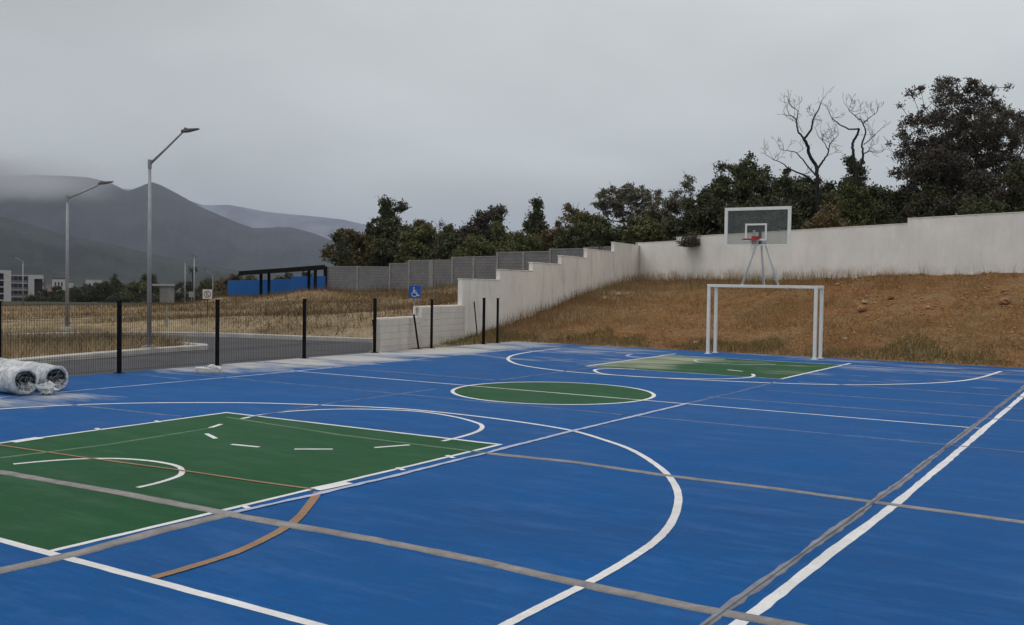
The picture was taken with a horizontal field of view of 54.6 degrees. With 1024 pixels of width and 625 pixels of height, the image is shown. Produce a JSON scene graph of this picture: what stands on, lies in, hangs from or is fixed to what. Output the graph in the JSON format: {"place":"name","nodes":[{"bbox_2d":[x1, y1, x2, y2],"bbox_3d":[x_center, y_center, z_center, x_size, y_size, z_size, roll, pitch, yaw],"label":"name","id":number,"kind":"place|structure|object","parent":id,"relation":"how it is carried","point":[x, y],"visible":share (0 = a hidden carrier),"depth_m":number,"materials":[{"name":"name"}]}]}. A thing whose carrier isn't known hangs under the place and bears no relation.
{"place":"outdoors","nodes":[
{"label":"outdoors","id":0,"kind":"place"},
{"bbox_2d":[0,217,283,286],"bbox_3d":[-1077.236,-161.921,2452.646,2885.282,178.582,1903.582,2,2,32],"label":"foothill","id":1,"kind":"structure","parent":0,"point":[39,251],"depth_m":1751.72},
{"bbox_2d":[0,175,337,275],"bbox_3d":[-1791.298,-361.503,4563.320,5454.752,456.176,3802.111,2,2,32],"label":"mountain","id":2,"kind":"structure","parent":0,"point":[183,228],"depth_m":3481.64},
{"bbox_2d":[5,336,371,375],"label":"road","id":3,"kind":"structure","parent":0,"point":[143,362],"depth_m":25.70,"materials":[{"name":"grey asphalt"}]},
{"bbox_2d":[195,364,222,372],"bbox_3d":[-6.350,1.173,20.777,0.530,0.189,0.218,1,2,-6],"label":"foam slab","id":4,"kind":"object","parent":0,"point":[212,368],"depth_m":20.70,"materials":[{"name":"white plastic"}]},
{"bbox_2d":[124,189,365,250],"bbox_3d":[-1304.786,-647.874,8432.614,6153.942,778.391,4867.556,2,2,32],"label":"mountain","id":5,"kind":"structure","parent":0,"point":[320,226],"depth_m":8043.90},
{"bbox_2d":[0,0,1023,234],"label":"sky","id":6,"kind":"structure","parent":0,"point":[451,109],"materials":[{"name":"grey"}]},
{"bbox_2d":[1,270,1023,367],"bbox_3d":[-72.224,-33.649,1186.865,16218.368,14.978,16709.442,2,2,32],"label":"ground","id":7,"kind":"structure","parent":0,"point":[1014,289],"depth_m":33.35,"materials":[{"name":"brown plant"}]},
{"bbox_2d":[0,270,10,300],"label":"apartment building","id":8,"kind":"structure","parent":7,"relation":"on","point":[5,285],"depth_m":280.31,"materials":[{"name":"paint"}]},
{"bbox_2d":[12,256,23,305],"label":"street lamp","id":9,"kind":"object","parent":7,"relation":"on","point":[22,281],"visible":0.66,"depth_m":104.97,"materials":[{"name":"metal"}]},
{"bbox_2d":[11,275,42,300],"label":"apartment building","id":10,"kind":"structure","parent":7,"relation":"on","point":[32,283],"depth_m":300.84,"materials":[{"name":"paint"}]},
{"bbox_2d":[24,293,48,301],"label":"tree","id":11,"kind":"object","parent":7,"relation":"on","point":[36,298],"visible":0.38,"depth_m":207.08,"materials":[{"name":"green plant"}]},
{"bbox_2d":[47,286,64,301],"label":"tree","id":12,"kind":"object","parent":7,"relation":"on","point":[53,295],"visible":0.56,"depth_m":251.04,"materials":[{"name":"green plant"}]},
{"bbox_2d":[52,278,64,290],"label":"house","id":13,"kind":"structure","parent":7,"relation":"on","point":[58,281],"depth_m":700.14,"materials":[{"name":"white paint"}]},
{"bbox_2d":[61,295,89,301],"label":"tree","id":14,"kind":"object","parent":7,"relation":"on","point":[74,299],"visible":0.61,"depth_m":232.58,"materials":[{"name":"green plant"}]},
{"bbox_2d":[69,286,92,301],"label":"tree","id":15,"kind":"object","parent":7,"relation":"on","point":[79,294],"visible":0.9,"depth_m":233.53,"materials":[{"name":"green plant"}]},
{"bbox_2d":[78,282,95,301],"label":"tree","id":16,"kind":"object","parent":7,"relation":"on","point":[84,287],"visible":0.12,"depth_m":239.32,"materials":[{"name":"green plant"}]},
{"bbox_2d":[61,181,113,330],"bbox_3d":[-14.543,-1.799,33.975,1.730,5.419,0.320,1,2,0],"label":"street lamp","id":17,"kind":"object","parent":7,"relation":"on","point":[67,265],"visible":0.78,"depth_m":33.93,"materials":[{"name":"metal"}]},
{"bbox_2d":[85,279,101,285],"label":"house","id":18,"kind":"structure","parent":7,"relation":"on","point":[90,281],"depth_m":719.63,"materials":[{"name":"concrete"}]},
{"bbox_2d":[3,321,185,354],"bbox_3d":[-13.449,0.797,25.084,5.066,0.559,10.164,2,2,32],"label":"weeds","id":19,"kind":"object","parent":7,"relation":"on","point":[140,337],"visible":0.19,"depth_m":27.48,"materials":[{"name":"brown plant"}]},
{"bbox_2d":[83,281,110,301],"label":"tree","id":20,"kind":"object","parent":7,"relation":"on","point":[100,292],"visible":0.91,"depth_m":238.37,"materials":[{"name":"green plant"}]},
{"bbox_2d":[3,327,200,358],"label":"straw tufts","id":21,"kind":"object","parent":7,"relation":"on","point":[59,348],"visible":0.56,"depth_m":25.41,"materials":[{"name":"brown plant"}]},
{"bbox_2d":[13,341,206,362],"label":"kerb","id":22,"kind":"structure","parent":7,"relation":"on","point":[125,352],"depth_m":24.37,"materials":[{"name":"concrete"}]},
{"bbox_2d":[108,273,120,295],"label":"cypress","id":23,"kind":"object","parent":7,"relation":"on","point":[112,278],"visible":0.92,"depth_m":239.41,"materials":[{"name":"green plant"}]},
{"bbox_2d":[111,273,124,293],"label":"cypress","id":24,"kind":"object","parent":7,"relation":"on","point":[118,290],"visible":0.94,"depth_m":239.69,"materials":[{"name":"green plant"}]},
{"bbox_2d":[105,292,139,302],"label":"tree","id":25,"kind":"object","parent":7,"relation":"on","point":[112,298],"visible":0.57,"depth_m":235.93,"materials":[{"name":"green plant"}]},
{"bbox_2d":[124,279,157,302],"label":"tree","id":26,"kind":"object","parent":7,"relation":"on","point":[131,292],"visible":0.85,"depth_m":224.00,"materials":[{"name":"green plant"}]},
{"bbox_2d":[151,273,159,293],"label":"cypress","id":27,"kind":"object","parent":7,"relation":"on","point":[154,290],"visible":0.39,"depth_m":239.70,"materials":[{"name":"green plant"}]},
{"bbox_2d":[152,284,174,302],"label":"concrete store","id":28,"kind":"structure","parent":7,"relation":"on","point":[166,292],"depth_m":190.10,"materials":[{"name":"grey concrete"}]},
{"bbox_2d":[141,128,199,353],"bbox_3d":[-8.903,-1.754,25.869,1.440,6.117,0.320,1,2,0],"label":"street lamp","id":29,"kind":"object","parent":7,"relation":"on","point":[149,345],"visible":0.79,"depth_m":25.82,"materials":[{"name":"metal"}]},
{"bbox_2d":[4,331,371,342],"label":"kerb","id":30,"kind":"structure","parent":7,"relation":"on","point":[319,338],"depth_m":32.87,"materials":[{"name":"concrete"}]},
{"bbox_2d":[180,280,195,292],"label":"tree","id":31,"kind":"object","parent":7,"relation":"on","point":[189,285],"visible":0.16,"depth_m":262.49,"materials":[{"name":"green plant"}]},
{"bbox_2d":[174,291,202,302],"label":"tree","id":32,"kind":"object","parent":7,"relation":"on","point":[179,297],"visible":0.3,"depth_m":196.03,"materials":[{"name":"green plant"}]},
{"bbox_2d":[203,289,211,302],"bbox_3d":[-11.688,-0.342,38.037,0.360,1.081,0.058,1,2,0],"label":"road sign","id":33,"kind":"object","parent":7,"relation":"on","point":[207,294],"visible":0.95,"depth_m":38.00,"materials":[{"name":"white metal"}]},
{"bbox_2d":[195,277,220,292],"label":"tree","id":34,"kind":"object","parent":7,"relation":"on","point":[206,283],"visible":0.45,"depth_m":254.77,"materials":[{"name":"green plant"}]},
{"bbox_2d":[210,277,224,293],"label":"tree","id":35,"kind":"object","parent":7,"relation":"on","point":[217,286],"visible":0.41,"depth_m":226.63,"materials":[{"name":"green plant"}]},
{"bbox_2d":[1,285,456,357],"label":"field grass","id":36,"kind":"structure","parent":7,"relation":"on","point":[82,322],"depth_m":48.38,"materials":[{"name":"plant"}]},
{"bbox_2d":[221,273,242,295],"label":"tree","id":37,"kind":"object","parent":7,"relation":"on","point":[232,277],"visible":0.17,"depth_m":149.02,"materials":[{"name":"green plant"}]},
{"bbox_2d":[1,278,489,335],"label":"slope grass","id":38,"kind":"structure","parent":7,"relation":"on","point":[450,297],"depth_m":48.98,"materials":[{"name":"brown plant"}]},
{"bbox_2d":[228,276,325,295],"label":"blue wall","id":39,"kind":"structure","parent":7,"relation":"on","point":[247,287],"depth_m":68.82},
{"bbox_2d":[239,265,324,294],"bbox_3d":[-14.483,-1.782,62.321,13.454,2.345,3.403,2,2,42],"label":"shelter","id":40,"kind":"object","parent":7,"relation":"on","point":[309,269],"visible":0.8,"depth_m":60.24,"materials":[{"name":"black paint"}]},
{"bbox_2d":[273,272,293,279],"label":"tree","id":41,"kind":"object","parent":7,"relation":"on","point":[287,275],"visible":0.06,"depth_m":149.68,"materials":[{"name":"green plant"}]},
{"bbox_2d":[323,229,355,265],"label":"tree","id":42,"kind":"object","parent":7,"relation":"on","point":[340,250],"visible":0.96,"depth_m":79.57,"materials":[{"name":"green plant"}]},
{"bbox_2d":[319,227,385,265],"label":"bush","id":43,"kind":"object","parent":7,"relation":"on","point":[355,239],"visible":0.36,"depth_m":82.56,"materials":[{"name":"green plant"}]},
{"bbox_2d":[348,224,381,252],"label":"bush","id":44,"kind":"object","parent":7,"relation":"on","point":[367,230],"visible":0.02,"depth_m":87.67,"materials":[{"name":"green plant"}]},
{"bbox_2d":[360,233,407,266],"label":"bush","id":45,"kind":"object","parent":7,"relation":"on","point":[380,250],"visible":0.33,"depth_m":81.41,"materials":[{"name":"green plant"}]},
{"bbox_2d":[363,194,425,250],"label":"tree","id":46,"kind":"object","parent":7,"relation":"on","point":[386,224],"visible":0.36,"depth_m":84.97,"materials":[{"name":"green plant"}]},
{"bbox_2d":[389,221,438,262],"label":"bush","id":47,"kind":"object","parent":7,"relation":"on","point":[412,247],"visible":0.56,"depth_m":79.09,"materials":[{"name":"green plant"}]},
{"bbox_2d":[392,218,435,260],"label":"bush","id":48,"kind":"object","parent":7,"relation":"on","point":[419,222],"visible":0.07,"depth_m":83.87,"materials":[{"name":"green plant"}]},
{"bbox_2d":[409,286,420,305],"bbox_3d":[-3.012,0.088,30.640,0.360,1.838,0.052,1,2,0],"label":"wheelchair sign","id":49,"kind":"object","parent":7,"relation":"on","point":[414,292],"visible":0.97,"depth_m":30.60,"materials":[{"name":"metal"}]},
{"bbox_2d":[325,267,528,291],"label":"tall weeds","id":50,"kind":"object","parent":7,"relation":"on","point":[388,286],"visible":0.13,"depth_m":67.93,"materials":[{"name":"brown plant"}]},
{"bbox_2d":[428,220,450,250],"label":"tree","id":51,"kind":"object","parent":7,"relation":"on","point":[441,224],"visible":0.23,"depth_m":79.68,"materials":[{"name":"green plant"}]},
{"bbox_2d":[421,234,464,259],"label":"bush","id":52,"kind":"object","parent":7,"relation":"on","point":[443,249],"visible":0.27,"depth_m":75.07,"materials":[{"name":"green plant"}]},
{"bbox_2d":[429,223,475,258],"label":"bush","id":53,"kind":"object","parent":7,"relation":"on","point":[443,234],"visible":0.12,"depth_m":79.38,"materials":[{"name":"green plant"}]},
{"bbox_2d":[323,246,610,291],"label":"block wall","id":54,"kind":"structure","parent":7,"relation":"on","point":[427,273],"depth_m":67.80,"materials":[{"name":"grey concrete"}]},
{"bbox_2d":[448,233,505,259],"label":"bush","id":55,"kind":"object","parent":7,"relation":"on","point":[477,245],"visible":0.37,"depth_m":71.06,"materials":[{"name":"green plant"}]},
{"bbox_2d":[456,204,510,247],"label":"tree","id":56,"kind":"object","parent":7,"relation":"on","point":[481,221],"visible":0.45,"depth_m":77.08,"materials":[{"name":"green plant"}]},
{"bbox_2d":[372,242,639,351],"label":"stepped wall","id":57,"kind":"structure","parent":7,"relation":"on","point":[536,284],"depth_m":35.35,"materials":[{"name":"paint"}]},
{"bbox_2d":[488,217,526,246],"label":"bush","id":58,"kind":"object","parent":7,"relation":"on","point":[498,230],"visible":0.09,"depth_m":74.88,"materials":[{"name":"green plant"}]},
{"bbox_2d":[0,341,1023,624],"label":"court","id":59,"kind":"object","parent":7,"relation":"on","point":[520,483],"visible":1,"depth_m":9.37,"materials":[{"name":"concrete"}]},
{"bbox_2d":[0,364,38,394],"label":"wrapped pipe","id":60,"kind":"object","parent":59,"relation":"on","point":[17,380],"visible":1,"depth_m":16.37,"materials":[{"name":"white plastic"}]},
{"bbox_2d":[0,357,68,389],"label":"wrapped pipe","id":61,"kind":"object","parent":59,"relation":"on","point":[57,376],"visible":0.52,"depth_m":17.10,"materials":[{"name":"white plastic"}]},
{"bbox_2d":[36,380,58,394],"bbox_3d":[-7.720,1.248,16.480,0.291,0.236,0.311,1,2,8],"label":"plastic scrap","id":62,"kind":"object","parent":59,"relation":"on","point":[48,388],"visible":1,"depth_m":16.39,"materials":[{"name":"white plastic"}]},
{"bbox_2d":[0,298,378,374],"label":"fence","id":63,"kind":"object","parent":59,"relation":"on","point":[119,328],"visible":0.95,"depth_m":21.99,"materials":[{"name":"black metal"}]},
{"bbox_2d":[430,299,433,347],"bbox_3d":[-2.377,0.328,29.332,0.160,1.458,0.160,2,2,32],"label":"steel post","id":64,"kind":"object","parent":59,"relation":"on","point":[431,329],"visible":1,"depth_m":29.31,"materials":[{"name":"black metal"}]},
{"bbox_2d":[482,298,485,343],"bbox_3d":[-0.899,0.270,31.615,0.160,1.478,0.160,2,2,32],"label":"steel post","id":65,"kind":"object","parent":59,"relation":"on","point":[483,323],"visible":1,"depth_m":31.59,"materials":[{"name":"black metal"}]},
{"bbox_2d":[496,298,498,342],"bbox_3d":[-0.469,0.261,32.289,0.160,1.468,0.160,2,2,32],"label":"steel post","id":66,"kind":"object","parent":59,"relation":"on","point":[497,326],"visible":1,"depth_m":32.27,"materials":[{"name":"black metal"}]},
{"bbox_2d":[704,284,823,359],"bbox_3d":[7.141,0.227,28.118,3.230,2.015,0.740,2,2,32],"label":"futsal goal","id":67,"kind":"object","parent":59,"relation":"on","point":[815,288],"visible":1,"depth_m":27.62,"materials":[{"name":"white paint"}]},
{"bbox_2d":[724,206,791,284],"bbox_3d":[6.749,-1.824,27.409,1.446,2.152,1.690,0,2,-13],"label":"basketball hoop","id":68,"kind":"object","parent":67,"relation":"on","point":[756,241],"visible":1,"depth_m":27.34,"materials":[{"name":"white paint"}]},
{"bbox_2d":[493,230,547,255],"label":"bush","id":69,"kind":"object","parent":7,"relation":"on","point":[527,243],"visible":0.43,"depth_m":69.50,"materials":[{"name":"green plant"}]},
{"bbox_2d":[519,193,549,238],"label":"tree","id":70,"kind":"object","parent":7,"relation":"on","point":[534,223],"visible":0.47,"depth_m":73.46,"materials":[{"name":"green plant"}]},
{"bbox_2d":[527,219,566,250],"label":"bush","id":71,"kind":"object","parent":7,"relation":"on","point":[548,235],"visible":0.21,"depth_m":71.49,"materials":[{"name":"green plant"}]},
{"bbox_2d":[554,202,581,232],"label":"tree","id":72,"kind":"object","parent":7,"relation":"on","point":[568,207],"visible":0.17,"depth_m":73.64,"materials":[{"name":"green plant"}]},
{"bbox_2d":[551,220,591,248],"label":"bush","id":73,"kind":"object","parent":7,"relation":"on","point":[573,237],"visible":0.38,"depth_m":65.07,"materials":[{"name":"green plant"}]},
{"bbox_2d":[567,208,614,246],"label":"bush","id":74,"kind":"object","parent":7,"relation":"on","point":[586,217],"visible":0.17,"depth_m":68.79,"materials":[{"name":"green plant"}]},
{"bbox_2d":[583,216,643,249],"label":"bush","id":75,"kind":"object","parent":7,"relation":"on","point":[602,238],"visible":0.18,"depth_m":60.20,"materials":[{"name":"green plant"}]},
{"bbox_2d":[590,180,663,225],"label":"tree","id":76,"kind":"object","parent":7,"relation":"on","point":[618,202],"visible":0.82,"depth_m":65.29,"materials":[{"name":"green plant"}]},
{"bbox_2d":[618,208,665,225],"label":"bush","id":77,"kind":"object","parent":7,"relation":"on","point":[643,218],"depth_m":62.36,"materials":[{"name":"green plant"}]},
{"bbox_2d":[621,213,688,244],"bbox_3d":[8.331,-4.032,58.334,3.736,3.843,5.236,2,2,32],"label":"bush","id":78,"kind":"object","parent":7,"relation":"on","point":[651,231],"visible":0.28,"depth_m":56.88,"materials":[{"name":"green plant"}]},
{"bbox_2d":[640,199,679,237],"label":"bush","id":79,"kind":"object","parent":7,"relation":"on","point":[651,210],"visible":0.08,"depth_m":59.14,"materials":[{"name":"green plant"}]},
{"bbox_2d":[661,171,696,232],"bbox_3d":[10.180,-5.351,60.116,2.677,6.471,3.630,2,2,32],"label":"tree","id":80,"kind":"object","parent":7,"relation":"on","point":[685,184],"visible":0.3,"depth_m":59.68,"materials":[{"name":"green plant"}]},
{"bbox_2d":[659,194,733,240],"bbox_3d":[10.380,-4.238,52.421,4.229,4.208,5.652,2,2,32],"label":"bush","id":81,"kind":"object","parent":7,"relation":"on","point":[675,229],"visible":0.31,"depth_m":50.90,"materials":[{"name":"green plant"}]},
{"bbox_2d":[674,178,733,234],"bbox_3d":[11.698,-5.167,58.253,4.711,5.686,5.147,1,2,2],"label":"bush","id":82,"kind":"object","parent":7,"relation":"on","point":[711,188],"visible":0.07,"depth_m":56.59,"materials":[{"name":"green plant"}]},
{"bbox_2d":[441,323,1014,365],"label":"edge grass","id":83,"kind":"structure","parent":7,"relation":"on","point":[758,349],"depth_m":29.54,"materials":[{"name":"brown plant"}]},
{"bbox_2d":[485,263,972,341],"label":"tall grass","id":84,"kind":"structure","parent":7,"relation":"on","point":[605,293],"depth_m":39.43,"materials":[{"name":"brown plant"}]},
{"bbox_2d":[689,179,781,235],"bbox_3d":[11.272,-4.442,49.942,4.661,4.568,6.748,1,2,18],"label":"bush","id":85,"kind":"object","parent":7,"relation":"on","point":[742,190],"visible":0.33,"depth_m":49.36,"materials":[{"name":"green plant"}]},
{"bbox_2d":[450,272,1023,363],"bbox_3d":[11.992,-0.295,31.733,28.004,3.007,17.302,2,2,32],"label":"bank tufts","id":86,"kind":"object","parent":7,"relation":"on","point":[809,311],"visible":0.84,"depth_m":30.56,"materials":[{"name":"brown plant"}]},
{"bbox_2d":[707,150,787,226],"bbox_3d":[13.380,-5.669,53.758,5.352,6.382,5.240,0,2,-24],"label":"tree","id":87,"kind":"object","parent":7,"relation":"on","point":[743,170],"visible":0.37,"depth_m":53.17,"materials":[{"name":"green plant"}]},
{"bbox_2d":[506,272,1023,365],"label":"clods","id":88,"kind":"object","parent":7,"relation":"on","point":[878,320],"visible":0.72,"depth_m":32.42,"materials":[{"name":"brown soil"}]},
{"bbox_2d":[731,198,806,241],"bbox_3d":[11.646,-3.491,44.142,3.793,3.170,4.436,1,2,-3],"label":"bush","id":89,"kind":"object","parent":7,"relation":"on","point":[775,220],"visible":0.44,"depth_m":43.10,"materials":[{"name":"green plant"}]},
{"bbox_2d":[760,166,822,198],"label":"bush","id":90,"kind":"object","parent":7,"relation":"on","point":[786,171],"visible":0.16,"depth_m":53.44,"materials":[{"name":"green plant"}]},
{"bbox_2d":[760,86,842,212],"bbox_3d":[13.428,-7.055,45.953,3.763,6.900,1.977,1,2,-2],"label":"bare tree","id":91,"kind":"object","parent":7,"relation":"on","point":[816,174],"visible":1,"depth_m":45.88,"materials":[{"name":"brown plant"}]},
{"bbox_2d":[773,172,838,227],"bbox_3d":[14.232,-4.381,47.974,3.673,4.533,5.429,1,2,9],"label":"bush","id":92,"kind":"object","parent":7,"relation":"on","point":[803,197],"visible":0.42,"depth_m":46.53,"materials":[{"name":"green plant"}]},
{"bbox_2d":[801,201,854,228],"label":"bush","id":93,"kind":"object","parent":7,"relation":"on","point":[828,216],"visible":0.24,"depth_m":40.69,"materials":[{"name":"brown plant"}]},
{"bbox_2d":[635,212,1023,280],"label":"boundary wall","id":94,"kind":"structure","parent":7,"relation":"on","point":[964,244],"depth_m":37.39,"materials":[{"name":"paint"}]},
{"bbox_2d":[675,223,713,246],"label":"creeper","id":95,"kind":"object","parent":94,"relation":"attached to","point":[691,241],"visible":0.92,"depth_m":45.46,"materials":[{"name":"green plant"}]},
{"bbox_2d":[820,178,841,202],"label":"bush","id":96,"kind":"object","parent":7,"relation":"on","point":[835,191],"visible":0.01,"depth_m":50.42,"materials":[{"name":"green plant"}]},
{"bbox_2d":[817,92,889,190],"bbox_3d":[15.540,-6.924,45.307,3.318,6.269,1.593,1,2,19],"label":"bare tree","id":97,"kind":"object","parent":7,"relation":"on","point":[856,168],"visible":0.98,"depth_m":44.93,"materials":[{"name":"brown plant"}]},
{"bbox_2d":[823,180,888,225],"bbox_3d":[15.553,-4.016,44.970,3.456,3.913,4.477,2,2,32],"label":"bush","id":98,"kind":"object","parent":7,"relation":"on","point":[854,204],"visible":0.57,"depth_m":44.14,"materials":[{"name":"green plant"}]},
{"bbox_2d":[836,154,884,216],"bbox_3d":[16.862,-4.945,47.663,2.804,5.395,2.954,2,2,32],"label":"tree","id":99,"kind":"object","parent":7,"relation":"on","point":[848,161],"visible":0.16,"depth_m":47.48,"materials":[{"name":"green plant"}]},
{"bbox_2d":[869,181,895,214],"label":"bush","id":100,"kind":"object","parent":7,"relation":"on","point":[883,191],"visible":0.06,"depth_m":48.52,"materials":[{"name":"green plant"}]},
{"bbox_2d":[869,189,911,224],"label":"bush","id":101,"kind":"object","parent":7,"relation":"on","point":[894,215],"visible":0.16,"depth_m":43.25,"materials":[{"name":"green plant"}]},
{"bbox_2d":[894,180,962,223],"bbox_3d":[17.439,-3.694,41.285,2.946,3.595,4.150,2,2,32],"label":"bush","id":102,"kind":"object","parent":7,"relation":"on","point":[935,189],"visible":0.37,"depth_m":40.29,"materials":[{"name":"green plant"}]},
{"bbox_2d":[890,125,975,215],"bbox_3d":[17.597,-5.025,41.791,3.590,6.143,5.385,2,2,32],"label":"tree","id":103,"kind":"object","parent":7,"relation":"on","point":[922,169],"visible":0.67,"depth_m":40.87,"materials":[{"name":"green plant"}]},
{"bbox_2d":[884,74,1023,212],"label":"tree","id":104,"kind":"object","parent":7,"relation":"on","point":[987,129],"visible":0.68,"depth_m":42.10,"materials":[{"name":"green plant"}]},
{"bbox_2d":[953,192,1010,214],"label":"bush","id":105,"kind":"object","parent":7,"relation":"on","point":[971,206],"visible":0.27,"depth_m":35.93,"materials":[{"name":"green plant"}]},
{"bbox_2d":[954,168,1023,212],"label":"bush","id":106,"kind":"object","parent":7,"relation":"on","point":[981,181],"visible":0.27,"depth_m":37.87,"materials":[{"name":"green plant"}]},
{"bbox_2d":[978,156,1023,212],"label":"bush","id":107,"kind":"object","parent":7,"relation":"on","point":[1015,176],"visible":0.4,"depth_m":37.31,"materials":[{"name":"green plant"}]},
{"bbox_2d":[999,298,1010,304],"bbox_3d":[14.724,-0.333,29.606,0.312,0.222,0.388,2,2,32],"label":"rock","id":108,"kind":"object","parent":7,"relation":"on","point":[1004,301],"visible":1,"depth_m":29.49,"materials":[{"name":"brown stone"}]},
{"bbox_2d":[1009,113,1023,161],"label":"tree","id":109,"kind":"object","parent":7,"relation":"on","point":[1017,151],"visible":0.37,"depth_m":39.84,"materials":[{"name":"green plant"}]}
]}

